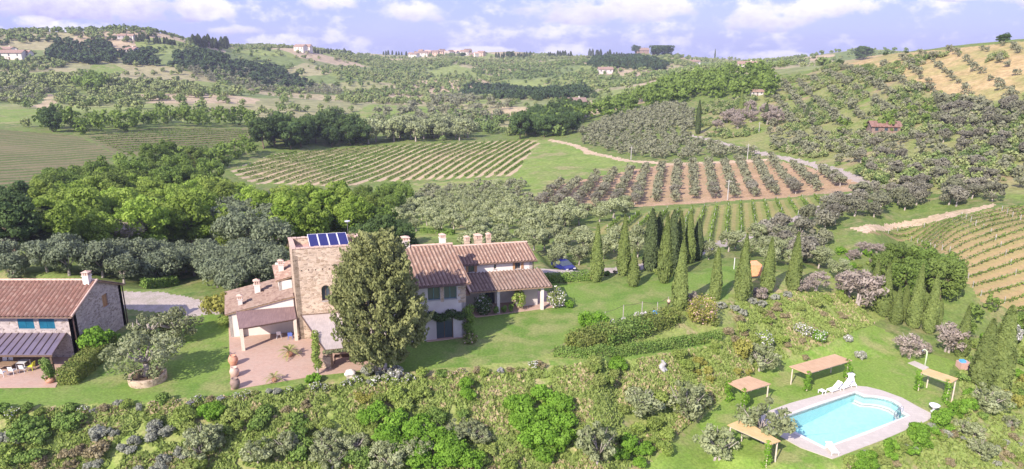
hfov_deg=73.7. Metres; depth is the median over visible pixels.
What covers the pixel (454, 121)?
grey tree
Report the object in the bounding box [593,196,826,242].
vineyard ground
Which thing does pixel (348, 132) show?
broadleaf tree
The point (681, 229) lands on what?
cypress tree
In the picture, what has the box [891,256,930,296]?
broadleaf tree
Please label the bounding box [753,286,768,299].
round bush
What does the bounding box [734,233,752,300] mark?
cypress tree
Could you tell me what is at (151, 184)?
broadleaf tree
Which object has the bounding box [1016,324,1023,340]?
blossom tree
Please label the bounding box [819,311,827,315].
brown shrub
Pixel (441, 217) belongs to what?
olive tree
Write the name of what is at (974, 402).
green shrub
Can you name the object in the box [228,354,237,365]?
terracotta jar
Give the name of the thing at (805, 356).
brown shrub
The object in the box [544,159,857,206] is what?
orchard soil
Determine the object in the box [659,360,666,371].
standing stone
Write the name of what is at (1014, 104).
olive tree
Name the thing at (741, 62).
country house
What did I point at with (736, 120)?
blossoming tree
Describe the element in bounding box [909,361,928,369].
shower pad
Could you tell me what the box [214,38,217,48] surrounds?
dark conifer
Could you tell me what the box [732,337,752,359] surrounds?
round bush
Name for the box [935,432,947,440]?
green shrub
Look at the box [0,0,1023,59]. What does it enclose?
sky
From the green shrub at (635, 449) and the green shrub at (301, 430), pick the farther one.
the green shrub at (635, 449)
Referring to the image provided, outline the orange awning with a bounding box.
[750,260,762,275]
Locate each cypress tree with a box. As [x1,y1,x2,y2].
[589,223,604,281]
[616,214,630,275]
[627,249,639,286]
[642,208,658,271]
[656,213,673,282]
[657,211,663,266]
[670,209,679,268]
[671,240,688,311]
[678,210,688,257]
[685,210,695,263]
[694,218,703,260]
[695,100,701,134]
[709,247,722,300]
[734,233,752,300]
[738,88,743,113]
[760,237,776,292]
[763,102,768,122]
[785,231,802,290]
[804,104,809,117]
[866,258,880,310]
[875,262,893,316]
[888,285,903,324]
[902,285,910,320]
[905,263,925,328]
[922,274,940,333]
[939,298,943,325]
[954,305,972,357]
[968,317,1000,387]
[991,304,1018,389]
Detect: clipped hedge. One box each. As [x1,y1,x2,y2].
[54,335,119,385]
[139,275,179,288]
[419,227,454,234]
[544,270,591,282]
[552,329,723,359]
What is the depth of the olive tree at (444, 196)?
179.37 m
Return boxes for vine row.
[91,130,246,137]
[95,132,246,139]
[100,134,237,141]
[103,135,237,143]
[107,137,238,145]
[108,129,239,134]
[112,140,230,147]
[129,128,210,131]
[237,147,337,171]
[242,146,354,175]
[246,149,319,165]
[249,145,365,177]
[256,144,377,181]
[266,150,297,157]
[272,144,387,181]
[284,144,395,182]
[295,143,405,182]
[307,143,415,183]
[319,143,425,183]
[336,142,436,182]
[346,142,446,183]
[368,141,456,180]
[386,141,467,179]
[399,141,476,178]
[412,140,485,178]
[424,140,492,177]
[434,140,501,176]
[444,140,510,176]
[453,139,517,176]
[464,139,524,175]
[473,140,529,175]
[483,141,535,175]
[494,149,529,174]
[504,160,523,173]
[605,215,620,230]
[622,210,640,224]
[637,207,655,225]
[661,207,667,216]
[684,205,693,223]
[697,204,705,220]
[708,202,717,240]
[724,201,730,231]
[738,199,743,231]
[751,199,757,223]
[763,198,770,224]
[774,197,784,213]
[787,196,799,217]
[799,195,808,205]
[888,223,927,236]
[907,221,937,239]
[915,216,950,242]
[918,213,963,243]
[925,205,1023,244]
[930,208,1023,245]
[934,211,1023,247]
[942,215,1021,248]
[944,221,1023,251]
[951,227,1023,256]
[959,236,1023,260]
[967,246,1023,267]
[968,257,1023,277]
[972,269,1023,286]
[977,281,1023,295]
[1002,293,1023,302]
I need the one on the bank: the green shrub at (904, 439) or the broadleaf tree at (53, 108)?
the green shrub at (904, 439)
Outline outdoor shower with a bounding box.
[922,349,927,365]
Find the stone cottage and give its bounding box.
[0,270,128,356]
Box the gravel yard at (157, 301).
[122,291,218,316]
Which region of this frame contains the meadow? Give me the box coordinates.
[373,139,636,239]
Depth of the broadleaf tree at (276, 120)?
289.47 m
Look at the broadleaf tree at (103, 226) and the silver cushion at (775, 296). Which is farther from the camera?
the broadleaf tree at (103, 226)
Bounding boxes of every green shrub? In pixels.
[0,402,9,413]
[0,442,22,455]
[0,450,13,467]
[5,420,34,443]
[9,450,26,464]
[11,413,41,429]
[17,452,33,465]
[18,414,48,433]
[20,401,34,411]
[20,420,50,435]
[22,448,47,461]
[24,429,51,447]
[33,406,46,415]
[50,411,70,427]
[52,416,65,429]
[60,411,87,426]
[61,420,78,431]
[62,402,78,412]
[75,325,112,353]
[111,331,121,346]
[118,398,134,408]
[148,412,163,421]
[155,391,170,405]
[168,415,189,428]
[172,404,193,418]
[176,420,197,434]
[178,459,204,468]
[187,409,197,419]
[187,457,207,468]
[196,403,209,415]
[203,408,220,421]
[206,400,220,407]
[210,404,227,419]
[214,422,229,432]
[216,315,228,325]
[220,408,238,423]
[222,425,234,434]
[231,418,245,429]
[235,441,259,457]
[239,408,253,419]
[247,417,264,430]
[253,412,268,425]
[254,404,274,419]
[255,437,275,447]
[284,425,307,441]
[285,450,306,461]
[286,412,304,427]
[286,444,308,461]
[294,383,304,390]
[297,417,308,425]
[299,437,313,447]
[304,421,319,429]
[307,419,321,427]
[316,419,334,431]
[341,448,360,464]
[354,454,372,468]
[356,408,379,426]
[357,411,378,424]
[360,446,371,457]
[366,399,389,425]
[367,420,382,427]
[370,392,387,402]
[370,423,395,441]
[379,405,395,417]
[379,421,401,434]
[383,407,408,427]
[384,429,401,446]
[385,384,403,401]
[387,436,406,453]
[391,397,404,405]
[394,390,406,401]
[394,396,412,410]
[401,413,434,434]
[401,418,424,441]
[406,435,418,447]
[406,451,433,468]
[407,389,423,400]
[407,448,431,459]
[414,366,428,376]
[414,421,439,450]
[414,436,435,452]
[416,385,432,397]
[426,406,441,418]
[428,411,446,424]
[432,450,458,468]
[433,435,463,459]
[434,368,447,376]
[435,425,459,448]
[443,437,468,457]
[456,447,485,468]
[457,409,470,418]
[458,376,473,389]
[459,386,472,395]
[463,390,476,400]
[477,453,489,464]
[479,366,489,376]
[484,445,496,455]
[500,456,517,468]
[502,394,516,407]
[503,394,531,414]
[508,412,516,423]
[508,413,529,430]
[508,453,521,462]
[517,393,535,405]
[517,427,542,450]
[518,407,541,435]
[526,420,554,440]
[530,384,552,404]
[532,444,556,462]
[535,405,556,422]
[538,407,549,417]
[541,430,559,446]
[543,403,557,411]
[544,411,565,425]
[544,422,577,453]
[545,391,563,404]
[549,411,578,427]
[554,394,575,411]
[582,361,596,372]
[587,355,602,363]
[590,423,602,431]
[592,363,602,372]
[592,374,606,386]
[602,374,614,385]
[608,360,621,369]
[608,369,620,378]
[609,447,629,459]
[611,355,625,362]
[612,429,623,440]
[618,362,628,370]
[618,404,629,413]
[619,432,638,450]
[622,445,639,454]
[629,422,645,432]
[633,455,646,467]
[637,440,655,455]
[646,417,663,430]
[648,435,660,448]
[652,390,668,402]
[656,440,673,455]
[658,427,673,440]
[670,400,681,409]
[672,349,687,358]
[677,358,689,364]
[680,359,693,369]
[692,361,699,369]
[709,317,720,326]
[712,343,721,348]
[712,348,719,353]
[737,320,749,332]
[748,331,760,341]
[758,308,767,314]
[762,315,774,322]
[773,334,789,344]
[796,306,805,311]
[807,299,816,305]
[813,298,824,306]
[823,294,832,301]
[835,246,847,254]
[837,293,848,302]
[843,454,858,465]
[849,262,856,268]
[849,458,869,468]
[854,452,869,462]
[859,450,877,461]
[862,249,871,256]
[869,460,879,468]
[872,448,884,457]
[877,455,890,463]
[882,437,900,451]
[883,447,898,460]
[893,449,901,456]
[897,441,909,452]
[899,436,913,445]
[906,428,928,446]
[906,440,922,454]
[908,422,922,428]
[908,426,929,437]
[913,429,930,436]
[914,422,930,430]
[920,439,933,448]
[930,410,951,428]
[930,425,942,438]
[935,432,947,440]
[938,408,954,416]
[943,422,954,430]
[947,399,970,418]
[955,373,970,381]
[957,404,972,415]
[959,393,974,400]
[960,398,979,410]
[962,388,974,394]
[971,339,978,347]
[977,412,988,419]
[993,438,1006,447]
[1009,387,1019,394]
[1011,451,1021,459]
[1013,381,1023,388]
[1014,368,1023,376]
[1017,357,1023,365]
[1018,388,1023,395]
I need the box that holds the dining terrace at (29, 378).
[0,357,72,387]
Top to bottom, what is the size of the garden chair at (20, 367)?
0.883 m
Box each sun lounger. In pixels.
[825,441,839,454]
[826,380,842,392]
[838,377,853,389]
[848,373,856,386]
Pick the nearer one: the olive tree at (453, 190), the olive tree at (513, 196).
the olive tree at (513, 196)
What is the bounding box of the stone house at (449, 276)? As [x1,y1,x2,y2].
[225,232,551,341]
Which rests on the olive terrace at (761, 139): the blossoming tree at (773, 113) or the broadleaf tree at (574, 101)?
the blossoming tree at (773, 113)
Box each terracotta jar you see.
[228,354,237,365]
[229,366,238,376]
[230,377,239,388]
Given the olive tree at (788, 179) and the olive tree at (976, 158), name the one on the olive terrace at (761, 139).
the olive tree at (976, 158)
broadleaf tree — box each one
[0,180,32,195]
[0,191,31,205]
[0,201,42,250]
[26,178,60,197]
[28,197,82,238]
[31,168,69,184]
[36,105,59,122]
[38,107,62,131]
[38,187,69,205]
[40,167,66,175]
[54,181,71,190]
[59,165,79,175]
[63,175,85,184]
[64,180,89,192]
[64,186,110,215]
[65,186,112,213]
[66,171,83,179]
[74,164,93,174]
[76,205,96,241]
[77,211,122,243]
[81,175,107,191]
[82,155,113,170]
[87,178,112,188]
[89,213,120,238]
[91,167,130,187]
[94,166,111,171]
[100,186,112,195]
[101,182,130,189]
[105,187,134,204]
[105,187,147,218]
[110,207,124,214]
[111,194,170,242]
[114,164,140,179]
[115,159,149,170]
[115,169,140,186]
[132,185,163,207]
[136,175,157,181]
[136,179,164,192]
[137,143,163,163]
[139,168,158,176]
[141,200,173,237]
[147,161,167,170]
[148,166,183,183]
[153,139,177,157]
[154,184,182,193]
[155,188,187,198]
[155,197,168,206]
[156,152,193,167]
[159,213,177,239]
[161,191,176,202]
[166,190,214,242]
[171,164,192,181]
[171,187,216,224]
[178,164,206,182]
[178,181,192,190]
[178,197,210,241]
[182,145,204,166]
[183,179,200,187]
[187,174,204,184]
[193,176,218,194]
[196,157,226,177]
[199,188,218,221]
[209,205,232,235]
[210,176,228,182]
[211,211,240,244]
[212,180,241,197]
[226,182,238,188]
[233,185,256,205]
[235,182,251,194]
[247,117,277,148]
[247,189,274,210]
[263,114,281,145]
[266,192,281,203]
[266,193,308,246]
[269,188,280,192]
[272,110,290,121]
[272,188,308,235]
[274,184,308,201]
[275,120,303,148]
[287,117,312,146]
[289,203,333,236]
[292,184,320,198]
[300,184,325,202]
[302,118,317,144]
[305,115,327,142]
[307,111,321,118]
[308,189,335,224]
[315,221,329,233]
[319,110,341,132]
[321,128,339,145]
[323,195,355,232]
[325,180,350,194]
[328,114,344,139]
[332,184,363,231]
[337,195,374,233]
[338,124,360,145]
[341,113,367,142]
[347,223,366,233]
[353,123,371,144]
[353,185,372,197]
[364,195,378,220]
[365,213,396,236]
[367,191,383,201]
[371,204,398,218]
[378,197,397,210]
[380,184,397,196]
[382,181,400,195]
[384,191,406,206]
[393,183,414,197]
[395,219,414,231]
[395,224,418,244]
[508,112,529,138]
[514,109,533,133]
[521,117,533,135]
[526,103,537,110]
[527,114,539,135]
[531,107,548,112]
[534,108,546,113]
[534,115,556,136]
[545,100,556,108]
[546,108,559,115]
[548,114,560,134]
[554,117,572,132]
[557,96,572,102]
[557,100,570,107]
[560,107,570,113]
[563,111,582,131]
[570,99,581,104]
[571,102,585,116]
[869,251,899,277]
[879,241,915,265]
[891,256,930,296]
[906,241,940,261]
[906,259,934,285]
[925,258,967,298]
[932,251,969,283]
[1017,311,1023,331]
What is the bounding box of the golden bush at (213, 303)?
[198,291,227,315]
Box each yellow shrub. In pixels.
[353,392,363,399]
[357,394,370,403]
[692,356,703,365]
[692,369,701,374]
[703,366,712,373]
[706,375,714,383]
[732,367,741,375]
[746,368,753,375]
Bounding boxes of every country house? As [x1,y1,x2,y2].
[0,49,25,59]
[1,46,17,49]
[26,50,33,56]
[116,34,125,38]
[122,46,139,51]
[126,34,134,40]
[293,44,307,52]
[306,44,312,52]
[567,96,586,102]
[597,66,613,74]
[635,47,649,53]
[737,60,756,68]
[750,89,764,95]
[866,121,902,134]
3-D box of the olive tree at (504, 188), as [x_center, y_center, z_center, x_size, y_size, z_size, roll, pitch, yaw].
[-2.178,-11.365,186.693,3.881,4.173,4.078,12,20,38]
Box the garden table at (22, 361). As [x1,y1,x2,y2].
[15,359,30,369]
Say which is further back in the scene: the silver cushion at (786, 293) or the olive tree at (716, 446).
the silver cushion at (786, 293)
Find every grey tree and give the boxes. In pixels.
[361,123,378,143]
[362,117,373,124]
[369,119,385,141]
[380,118,404,141]
[384,117,404,132]
[390,114,409,137]
[403,114,416,134]
[403,121,416,138]
[404,122,426,141]
[415,118,432,138]
[427,116,445,137]
[433,123,451,137]
[437,113,454,133]
[442,116,452,134]
[449,117,461,135]
[451,125,466,140]
[458,118,479,137]
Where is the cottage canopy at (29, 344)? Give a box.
[0,333,65,368]
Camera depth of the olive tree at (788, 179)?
170.73 m
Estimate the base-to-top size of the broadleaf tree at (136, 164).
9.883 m
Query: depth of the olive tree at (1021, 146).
153.72 m
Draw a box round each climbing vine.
[310,330,322,370]
[322,348,347,354]
[425,309,469,334]
[461,304,475,338]
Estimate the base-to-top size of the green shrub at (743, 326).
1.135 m
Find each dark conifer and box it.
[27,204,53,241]
[190,34,196,45]
[197,35,202,47]
[202,37,206,47]
[209,38,213,48]
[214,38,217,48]
[219,36,224,48]
[223,36,228,48]
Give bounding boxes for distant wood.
[31,59,1023,334]
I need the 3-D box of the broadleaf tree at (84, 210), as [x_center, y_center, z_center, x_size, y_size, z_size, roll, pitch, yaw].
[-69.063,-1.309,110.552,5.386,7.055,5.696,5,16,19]
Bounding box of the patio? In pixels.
[228,306,373,389]
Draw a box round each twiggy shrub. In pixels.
[845,252,857,260]
[848,249,861,259]
[854,241,874,253]
[871,243,885,253]
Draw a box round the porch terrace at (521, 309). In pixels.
[469,290,564,317]
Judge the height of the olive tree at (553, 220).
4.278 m
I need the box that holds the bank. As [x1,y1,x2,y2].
[0,267,1023,468]
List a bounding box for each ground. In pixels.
[0,39,1023,398]
[230,140,539,186]
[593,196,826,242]
[866,206,1023,313]
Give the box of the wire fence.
[605,297,668,316]
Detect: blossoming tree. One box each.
[712,119,724,127]
[719,109,733,122]
[728,108,737,115]
[729,112,744,124]
[730,115,746,128]
[735,108,746,117]
[744,99,757,109]
[745,105,757,111]
[745,109,758,121]
[758,102,773,111]
[760,111,772,124]
[768,108,784,124]
[769,105,781,111]
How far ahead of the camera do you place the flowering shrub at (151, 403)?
59.44 m
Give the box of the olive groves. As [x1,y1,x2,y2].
[0,41,1023,207]
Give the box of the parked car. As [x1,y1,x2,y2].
[551,257,575,270]
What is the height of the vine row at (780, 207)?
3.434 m
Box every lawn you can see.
[0,265,736,407]
[642,325,955,468]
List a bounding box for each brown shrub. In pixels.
[30,455,52,466]
[33,460,47,468]
[56,448,72,458]
[61,458,80,468]
[69,448,85,456]
[71,443,86,457]
[81,445,103,458]
[82,439,110,458]
[96,403,110,411]
[205,395,214,401]
[279,405,291,412]
[300,399,310,408]
[472,365,480,373]
[506,366,514,371]
[536,360,547,369]
[722,326,734,333]
[731,335,741,341]
[734,315,745,320]
[739,330,748,335]
[762,313,775,319]
[770,305,782,310]
[780,313,789,317]
[783,342,791,346]
[799,337,806,342]
[801,354,809,359]
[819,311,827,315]
[892,459,901,466]
[945,457,955,463]
[946,460,956,466]
[950,430,958,437]
[1001,449,1015,458]
[1008,432,1019,440]
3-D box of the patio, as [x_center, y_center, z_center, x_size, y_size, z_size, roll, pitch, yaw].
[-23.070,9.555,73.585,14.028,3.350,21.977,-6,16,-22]
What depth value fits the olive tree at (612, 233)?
107.46 m
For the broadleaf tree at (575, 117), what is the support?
on the ground at (846, 235)
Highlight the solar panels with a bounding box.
[307,232,348,246]
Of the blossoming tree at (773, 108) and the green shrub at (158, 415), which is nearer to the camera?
the green shrub at (158, 415)
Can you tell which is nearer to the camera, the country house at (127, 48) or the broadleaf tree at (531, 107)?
the broadleaf tree at (531, 107)
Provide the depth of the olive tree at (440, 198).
172.73 m
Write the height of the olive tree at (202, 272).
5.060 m
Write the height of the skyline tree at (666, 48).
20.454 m
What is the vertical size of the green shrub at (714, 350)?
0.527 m
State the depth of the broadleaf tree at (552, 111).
361.67 m
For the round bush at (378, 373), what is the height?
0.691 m
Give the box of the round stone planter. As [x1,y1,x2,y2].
[127,366,166,388]
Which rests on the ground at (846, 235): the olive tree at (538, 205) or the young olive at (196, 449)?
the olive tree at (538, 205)
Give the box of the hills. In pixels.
[0,30,904,126]
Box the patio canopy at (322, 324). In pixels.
[300,312,360,372]
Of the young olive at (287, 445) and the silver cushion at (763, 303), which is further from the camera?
the silver cushion at (763, 303)
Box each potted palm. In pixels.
[265,371,284,383]
[277,344,301,361]
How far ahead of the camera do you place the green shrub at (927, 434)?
64.42 m
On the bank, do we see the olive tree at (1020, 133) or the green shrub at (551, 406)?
the green shrub at (551, 406)
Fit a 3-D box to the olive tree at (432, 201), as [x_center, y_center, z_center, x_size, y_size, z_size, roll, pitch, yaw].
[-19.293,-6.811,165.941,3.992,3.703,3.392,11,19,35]
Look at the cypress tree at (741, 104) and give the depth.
304.21 m
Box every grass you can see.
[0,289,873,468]
[4,291,868,468]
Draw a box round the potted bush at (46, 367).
[38,357,56,382]
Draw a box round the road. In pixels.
[536,134,871,276]
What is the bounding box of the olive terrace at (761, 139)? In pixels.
[688,64,1023,198]
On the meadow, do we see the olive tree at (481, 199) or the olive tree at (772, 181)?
the olive tree at (481, 199)
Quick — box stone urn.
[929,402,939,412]
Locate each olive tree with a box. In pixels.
[0,238,20,255]
[0,251,30,278]
[18,237,62,271]
[41,240,86,275]
[43,232,83,268]
[76,240,100,270]
[76,240,119,277]
[95,245,135,276]
[97,330,184,380]
[102,252,139,283]
[103,237,130,249]
[124,239,157,272]
[125,312,174,344]
[133,251,168,278]
[135,237,160,259]
[142,237,167,243]
[148,306,204,341]
[152,245,177,275]
[152,247,191,276]
[157,242,178,249]
[171,240,195,247]
[175,245,191,272]
[179,245,199,275]
[189,244,224,277]
[190,238,218,245]
[192,248,227,279]
[195,257,221,287]
[201,241,224,246]
[206,256,246,287]
[208,244,225,248]
[213,263,249,290]
[214,243,239,254]
[217,246,240,258]
[223,245,262,281]
[225,237,254,247]
[234,237,260,246]
[237,253,274,282]
[245,239,275,258]
[258,250,289,279]
[260,244,287,256]
[374,114,387,122]
[392,207,405,219]
[394,130,404,138]
[399,204,414,218]
[404,210,418,220]
[405,196,416,203]
[407,218,422,230]
[409,202,420,210]
[414,197,427,203]
[415,206,428,219]
[418,210,435,225]
[420,201,431,207]
[425,206,440,220]
[426,112,438,116]
[426,124,436,138]
[427,199,440,204]
[428,218,443,231]
[432,202,445,213]
[433,196,445,202]
[433,214,445,227]
[434,189,447,195]
[437,193,451,198]
[440,208,456,222]
[443,197,456,203]
[443,213,464,228]
[444,204,459,212]
[449,187,459,194]
[450,195,460,200]
[454,200,467,212]
[455,212,467,225]
[456,190,468,198]
[457,230,473,244]
[459,113,472,118]
[461,195,473,201]
[462,208,477,217]
[464,185,475,190]
[464,201,480,210]
[464,216,487,230]
[466,107,478,116]
[468,188,481,196]
[469,210,484,218]
[469,224,490,236]
[473,197,484,202]
[478,194,488,202]
[478,209,489,219]
[479,206,491,214]
[480,217,494,228]
[481,190,494,196]
[482,200,497,213]
[486,186,496,191]
[488,195,501,202]
[490,206,504,214]
[491,214,500,223]
[491,223,508,231]
[491,228,511,241]
[492,178,503,187]
[493,190,507,202]
[496,186,509,192]
[497,212,515,226]
[498,202,513,210]
[501,198,518,204]
[503,202,520,218]
[504,193,518,199]
[512,181,525,187]
[513,227,530,239]
[514,207,535,218]
[516,216,532,229]
[517,196,532,205]
[520,229,545,250]
[521,201,537,208]
[522,215,546,237]
[529,208,551,222]
[533,194,544,203]
[533,201,543,207]
[534,206,550,212]
[535,228,554,250]
[537,192,549,201]
[541,201,561,214]
[541,214,562,227]
[546,184,555,192]
[546,248,567,267]
[548,224,570,236]
[549,195,560,204]
[550,243,567,257]
[552,233,573,245]
[553,203,574,220]
[555,193,564,202]
[555,207,576,227]
[556,188,570,196]
[559,196,578,205]
[565,201,584,220]
[568,244,589,264]
[569,194,582,202]
[571,226,592,243]
[572,208,587,224]
[573,190,586,198]
[575,420,617,464]
[576,231,594,250]
[579,185,589,193]
[583,180,594,191]
[583,203,593,213]
[590,192,601,200]
[591,206,610,221]
[591,235,617,258]
[595,185,608,193]
[595,201,607,208]
[599,182,610,190]
[602,175,613,181]
[604,198,625,217]
[606,225,629,234]
[607,229,619,251]
[609,191,620,198]
[615,182,626,191]
[617,195,631,201]
[619,200,634,215]
[622,174,630,180]
[624,386,665,418]
[629,225,644,244]
[630,184,643,190]
[630,192,642,203]
[630,236,643,257]
[632,189,643,201]
[666,380,711,419]
[669,184,681,193]
[692,422,740,460]
[703,240,719,259]
[708,187,719,197]
[709,181,719,187]
[719,230,741,251]
[724,180,739,188]
[726,230,746,248]
[732,396,797,443]
[739,238,760,253]
[745,180,757,191]
[745,342,781,371]
[746,182,760,192]
[747,222,766,240]
[752,219,777,236]
[757,235,770,254]
[759,246,781,260]
[762,176,773,184]
[764,236,788,254]
[765,178,778,188]
[768,230,793,253]
[770,212,792,223]
[771,214,789,226]
[772,224,796,236]
[782,249,801,262]
[783,236,793,244]
[784,177,796,185]
[784,236,815,258]
[787,179,800,191]
[789,181,803,193]
[790,217,815,237]
[797,216,812,231]
[799,204,817,219]
[803,236,819,260]
[806,173,818,185]
[807,234,826,255]
[809,246,834,268]
[813,209,838,227]
[816,228,833,245]
[817,202,833,211]
[819,195,838,208]
[824,202,848,221]
[826,257,852,274]
[827,169,839,180]
[828,191,843,200]
[829,171,842,184]
[833,173,847,186]
[839,194,858,205]
[846,197,868,216]
[848,181,873,196]
[851,188,870,199]
[853,149,867,162]
[865,161,877,169]
[865,201,882,217]
[867,193,890,210]
[868,136,883,146]
[868,180,885,192]
[875,146,890,156]
[875,190,892,206]
[884,182,902,197]
[887,160,905,166]
[889,165,904,177]
[890,185,908,204]
[895,148,907,157]
[896,193,917,210]
[899,175,912,183]
[902,182,914,188]
[907,162,922,170]
[908,185,930,204]
[911,173,931,182]
[913,181,932,191]
[914,132,928,143]
[929,166,944,176]
[930,110,945,121]
[933,157,951,166]
[933,168,950,179]
[934,96,948,103]
[937,128,953,142]
[939,113,952,123]
[939,184,956,204]
[940,102,958,113]
[943,176,965,188]
[950,186,969,206]
[951,115,965,125]
[952,173,963,179]
[954,100,966,106]
[954,138,973,150]
[956,130,973,140]
[960,100,975,111]
[963,177,980,192]
[965,117,982,127]
[968,166,983,177]
[968,183,983,198]
[969,154,987,164]
[970,382,1016,412]
[973,127,989,136]
[976,177,987,188]
[980,106,998,113]
[980,110,998,121]
[982,180,1008,200]
[983,167,1000,180]
[986,134,1007,146]
[992,114,1011,123]
[997,130,1012,138]
[998,97,1013,108]
[1005,99,1023,110]
[1008,94,1018,99]
[1015,130,1023,141]
[1018,141,1023,151]
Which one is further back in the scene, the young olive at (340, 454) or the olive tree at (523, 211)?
the olive tree at (523, 211)
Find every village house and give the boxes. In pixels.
[411,53,419,57]
[419,51,427,56]
[432,50,439,55]
[477,51,485,55]
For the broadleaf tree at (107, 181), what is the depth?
151.62 m
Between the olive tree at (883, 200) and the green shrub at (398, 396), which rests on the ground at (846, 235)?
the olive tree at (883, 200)
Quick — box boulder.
[344,369,355,377]
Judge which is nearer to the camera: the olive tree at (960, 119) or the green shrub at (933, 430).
the green shrub at (933, 430)
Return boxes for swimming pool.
[780,391,910,448]
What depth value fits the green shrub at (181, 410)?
58.20 m
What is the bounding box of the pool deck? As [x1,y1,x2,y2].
[759,386,930,458]
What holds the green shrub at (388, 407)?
on the bank
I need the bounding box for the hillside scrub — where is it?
[693,49,1023,188]
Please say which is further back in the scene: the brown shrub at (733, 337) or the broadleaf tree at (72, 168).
the broadleaf tree at (72, 168)
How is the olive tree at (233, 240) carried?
on the ground at (846, 235)
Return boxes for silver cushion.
[716,301,726,308]
[729,305,739,310]
[738,309,746,315]
[747,297,757,304]
[758,300,766,306]
[770,294,779,299]
[783,291,792,297]
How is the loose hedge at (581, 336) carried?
on the bank
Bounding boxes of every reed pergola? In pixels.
[724,376,770,408]
[727,421,780,467]
[789,354,852,391]
[913,368,957,403]
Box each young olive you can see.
[181,433,216,459]
[182,423,223,452]
[199,430,226,447]
[238,436,274,463]
[269,430,302,455]
[308,439,337,461]
[312,427,344,452]
[315,444,347,468]
[341,432,369,450]
[366,442,403,468]
[371,440,399,459]
[383,443,406,462]
[402,435,434,457]
[436,418,471,439]
[456,416,477,434]
[465,422,484,440]
[473,428,495,443]
[951,417,977,432]
[964,422,986,440]
[966,437,1002,460]
[1001,415,1021,427]
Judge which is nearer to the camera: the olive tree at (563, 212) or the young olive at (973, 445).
the young olive at (973, 445)
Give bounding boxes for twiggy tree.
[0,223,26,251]
[110,219,146,239]
[806,270,830,290]
[835,269,865,297]
[836,269,888,306]
[892,333,926,358]
[923,342,932,353]
[934,321,971,352]
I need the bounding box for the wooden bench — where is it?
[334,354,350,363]
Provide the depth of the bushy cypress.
61.38 m
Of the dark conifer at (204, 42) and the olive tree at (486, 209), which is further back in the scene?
the dark conifer at (204, 42)
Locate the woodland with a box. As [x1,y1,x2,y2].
[0,23,919,143]
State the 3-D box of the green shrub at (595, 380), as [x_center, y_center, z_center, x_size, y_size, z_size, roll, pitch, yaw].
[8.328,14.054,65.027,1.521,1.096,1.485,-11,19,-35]
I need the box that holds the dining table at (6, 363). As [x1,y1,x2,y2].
[0,361,18,368]
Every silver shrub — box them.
[0,431,12,443]
[82,461,92,468]
[88,424,105,434]
[89,432,99,441]
[92,458,103,467]
[98,427,112,437]
[109,429,119,436]
[112,399,124,405]
[116,443,126,452]
[122,445,136,454]
[126,435,142,444]
[132,465,143,468]
[135,403,142,410]
[143,431,156,441]
[145,418,162,432]
[154,460,167,468]
[155,454,171,464]
[157,428,167,436]
[162,425,175,434]
[172,445,181,457]
[271,388,281,393]
[941,429,952,437]
[992,460,1001,465]
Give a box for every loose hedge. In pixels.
[563,320,622,355]
[591,314,656,345]
[627,304,682,336]
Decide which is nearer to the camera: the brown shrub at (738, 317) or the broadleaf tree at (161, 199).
the brown shrub at (738, 317)
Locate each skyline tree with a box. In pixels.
[631,45,640,51]
[649,45,662,54]
[655,45,674,54]
[853,46,874,59]
[995,32,1011,42]
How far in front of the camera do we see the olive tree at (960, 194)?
127.97 m
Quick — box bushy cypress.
[325,226,434,374]
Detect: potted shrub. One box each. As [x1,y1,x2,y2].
[493,306,498,312]
[501,305,506,312]
[508,304,513,310]
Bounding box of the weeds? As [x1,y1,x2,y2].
[844,339,1023,468]
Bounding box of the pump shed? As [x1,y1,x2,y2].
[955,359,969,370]
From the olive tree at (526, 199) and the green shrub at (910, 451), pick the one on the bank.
the green shrub at (910, 451)
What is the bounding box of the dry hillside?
[843,41,1023,101]
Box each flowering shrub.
[4,407,19,418]
[46,407,54,412]
[75,405,88,412]
[148,400,157,405]
[167,397,176,404]
[190,393,204,401]
[239,389,250,398]
[250,390,259,395]
[284,386,293,392]
[308,381,320,391]
[321,383,329,391]
[327,384,335,389]
[340,378,351,386]
[349,374,361,382]
[369,376,380,385]
[380,373,393,382]
[388,377,399,383]
[401,373,415,382]
[445,371,455,377]
[456,367,464,372]
[497,367,504,373]
[514,367,522,372]
[528,360,537,367]
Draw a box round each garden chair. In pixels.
[7,367,17,373]
[18,365,27,372]
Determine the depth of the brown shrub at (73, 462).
54.97 m
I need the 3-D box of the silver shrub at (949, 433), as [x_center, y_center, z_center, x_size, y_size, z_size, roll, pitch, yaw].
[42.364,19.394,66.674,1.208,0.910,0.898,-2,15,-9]
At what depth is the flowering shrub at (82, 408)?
58.62 m
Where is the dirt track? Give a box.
[548,139,995,322]
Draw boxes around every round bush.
[304,372,321,382]
[360,363,374,376]
[375,370,385,377]
[386,365,403,377]
[463,333,477,343]
[473,293,492,314]
[511,290,525,307]
[547,285,565,307]
[564,299,573,307]
[578,310,593,325]
[586,311,610,325]
[662,308,677,320]
[685,293,717,325]
[688,291,698,304]
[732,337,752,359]
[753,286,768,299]
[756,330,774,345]
[793,322,813,336]
[797,277,812,290]
[811,329,827,341]
[843,334,852,341]
[854,350,866,359]
[1002,389,1023,407]
[1015,373,1023,382]
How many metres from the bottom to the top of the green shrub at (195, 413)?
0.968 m
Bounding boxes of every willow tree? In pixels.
[208,202,246,219]
[209,210,249,243]
[213,194,244,211]
[222,209,266,239]
[230,198,257,210]
[249,216,293,246]
[254,202,272,212]
[260,209,291,243]
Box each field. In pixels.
[0,64,442,123]
[0,127,250,187]
[32,94,525,116]
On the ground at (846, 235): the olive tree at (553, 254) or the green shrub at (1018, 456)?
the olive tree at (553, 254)

